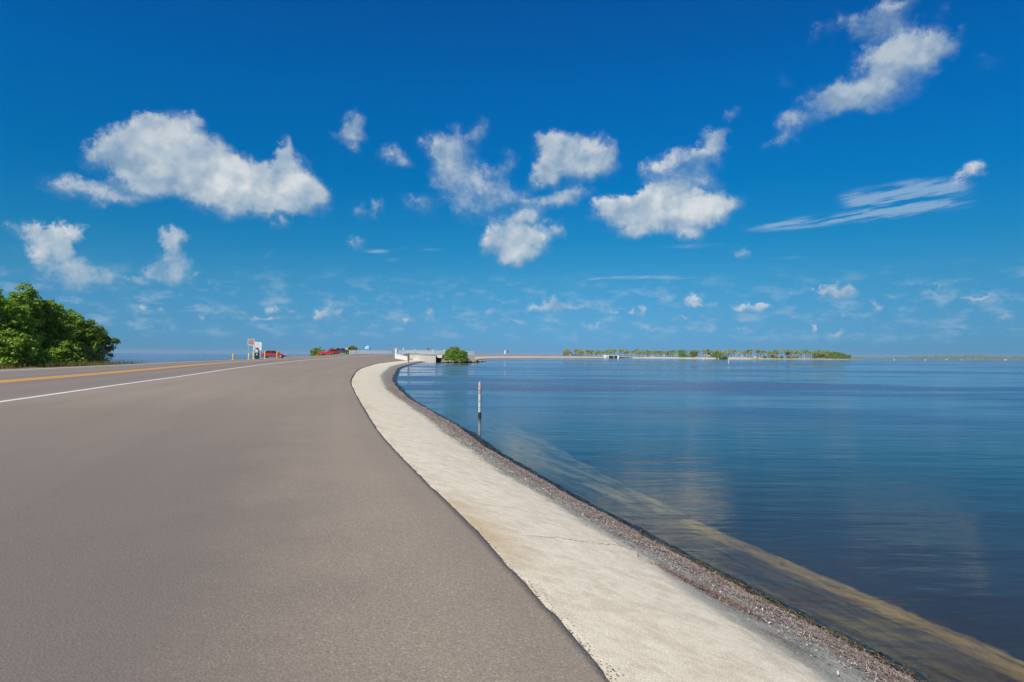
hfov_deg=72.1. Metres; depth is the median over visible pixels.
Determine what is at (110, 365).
white far edge line
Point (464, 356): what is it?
mangrove bush
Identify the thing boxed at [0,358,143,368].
dry grass
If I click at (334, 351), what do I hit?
parked car
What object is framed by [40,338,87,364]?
mangrove bush
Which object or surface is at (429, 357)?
bridge
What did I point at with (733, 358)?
beach
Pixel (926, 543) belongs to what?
seabed
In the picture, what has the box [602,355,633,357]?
bridge
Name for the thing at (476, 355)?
road
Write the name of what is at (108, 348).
mangrove tree
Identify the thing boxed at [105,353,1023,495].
water
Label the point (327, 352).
parked car
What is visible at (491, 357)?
shore
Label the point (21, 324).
mangrove tree
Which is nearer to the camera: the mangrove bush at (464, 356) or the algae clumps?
the algae clumps
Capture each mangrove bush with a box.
[0,327,38,367]
[13,335,52,366]
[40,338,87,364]
[76,344,103,363]
[310,347,325,355]
[343,345,358,353]
[460,352,468,361]
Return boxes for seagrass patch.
[639,555,789,632]
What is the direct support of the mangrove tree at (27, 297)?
on the verge
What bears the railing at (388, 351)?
on the road at (296, 520)
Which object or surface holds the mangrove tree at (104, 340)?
on the verge
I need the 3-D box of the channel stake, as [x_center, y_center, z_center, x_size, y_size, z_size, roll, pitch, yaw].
[-1.320,3.116,28.742,0.132,2.925,0.132,0,-1,0]
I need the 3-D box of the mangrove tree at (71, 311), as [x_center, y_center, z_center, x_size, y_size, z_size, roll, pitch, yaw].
[-38.248,-0.458,59.951,4.986,5.273,5.173,0,-1,0]
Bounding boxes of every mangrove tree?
[0,288,44,347]
[0,306,15,330]
[8,282,55,348]
[33,296,80,346]
[53,308,96,349]
[65,313,106,357]
[91,325,120,361]
[101,333,117,354]
[443,347,465,361]
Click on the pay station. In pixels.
(256, 352)
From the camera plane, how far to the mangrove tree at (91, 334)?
60.08 m
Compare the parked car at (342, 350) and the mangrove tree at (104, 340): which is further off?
the parked car at (342, 350)
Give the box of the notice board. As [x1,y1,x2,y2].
[253,342,261,358]
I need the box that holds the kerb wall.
[395,354,407,360]
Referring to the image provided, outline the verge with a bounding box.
[18,355,321,368]
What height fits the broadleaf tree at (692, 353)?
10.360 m
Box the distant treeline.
[852,355,1023,358]
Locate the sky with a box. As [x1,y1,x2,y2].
[0,0,1023,358]
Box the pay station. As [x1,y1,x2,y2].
[255,347,258,358]
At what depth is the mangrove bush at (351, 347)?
248.93 m
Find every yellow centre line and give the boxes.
[0,354,366,382]
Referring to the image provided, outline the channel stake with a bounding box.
[478,382,480,420]
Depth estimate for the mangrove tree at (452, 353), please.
235.22 m
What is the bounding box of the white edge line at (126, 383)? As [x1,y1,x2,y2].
[0,355,368,401]
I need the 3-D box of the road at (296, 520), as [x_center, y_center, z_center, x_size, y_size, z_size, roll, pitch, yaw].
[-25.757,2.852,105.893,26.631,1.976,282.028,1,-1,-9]
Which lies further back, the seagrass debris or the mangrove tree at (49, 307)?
the mangrove tree at (49, 307)
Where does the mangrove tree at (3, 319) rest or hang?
on the verge
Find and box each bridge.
[410,354,474,361]
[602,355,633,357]
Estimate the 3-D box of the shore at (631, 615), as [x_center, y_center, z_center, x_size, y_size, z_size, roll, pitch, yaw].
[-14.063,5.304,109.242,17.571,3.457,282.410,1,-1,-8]
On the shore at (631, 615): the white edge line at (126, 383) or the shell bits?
the shell bits
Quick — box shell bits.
[434,424,887,681]
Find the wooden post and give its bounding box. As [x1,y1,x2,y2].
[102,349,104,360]
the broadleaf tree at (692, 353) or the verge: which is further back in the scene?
the broadleaf tree at (692, 353)
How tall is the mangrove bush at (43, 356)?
2.522 m
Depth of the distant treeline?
4673.55 m
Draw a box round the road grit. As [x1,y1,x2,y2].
[356,392,619,681]
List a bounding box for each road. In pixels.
[0,354,609,681]
[412,353,598,356]
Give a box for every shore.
[351,360,1023,681]
[475,356,603,360]
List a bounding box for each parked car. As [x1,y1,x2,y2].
[261,350,286,357]
[317,351,332,354]
[326,349,340,353]
[335,348,348,353]
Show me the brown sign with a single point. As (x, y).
(251, 341)
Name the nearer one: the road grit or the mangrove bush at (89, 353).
the road grit
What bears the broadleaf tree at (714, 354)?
on the beach
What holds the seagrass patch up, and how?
on the shore at (631, 615)
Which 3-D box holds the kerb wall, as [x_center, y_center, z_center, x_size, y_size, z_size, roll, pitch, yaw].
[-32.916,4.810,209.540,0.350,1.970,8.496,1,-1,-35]
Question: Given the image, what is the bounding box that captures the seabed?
[474,403,1023,660]
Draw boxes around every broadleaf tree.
[678,350,688,357]
[689,350,698,357]
[711,351,720,357]
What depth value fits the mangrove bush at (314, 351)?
209.10 m
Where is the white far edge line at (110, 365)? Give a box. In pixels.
[0,354,343,370]
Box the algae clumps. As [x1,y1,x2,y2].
[593,507,930,681]
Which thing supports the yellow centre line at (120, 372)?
on the road at (296, 520)
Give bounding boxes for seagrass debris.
[384,385,919,681]
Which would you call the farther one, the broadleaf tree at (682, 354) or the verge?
the broadleaf tree at (682, 354)
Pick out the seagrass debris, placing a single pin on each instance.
(867, 662)
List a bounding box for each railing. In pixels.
[349,350,391,354]
[398,350,473,354]
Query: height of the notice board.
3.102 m
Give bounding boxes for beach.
[629,357,846,359]
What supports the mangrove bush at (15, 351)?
on the verge
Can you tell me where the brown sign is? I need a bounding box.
[248,339,254,352]
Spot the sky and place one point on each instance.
(483, 177)
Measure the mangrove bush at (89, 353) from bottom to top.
1.910 m
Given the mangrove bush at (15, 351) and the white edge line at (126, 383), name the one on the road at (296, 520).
the white edge line at (126, 383)

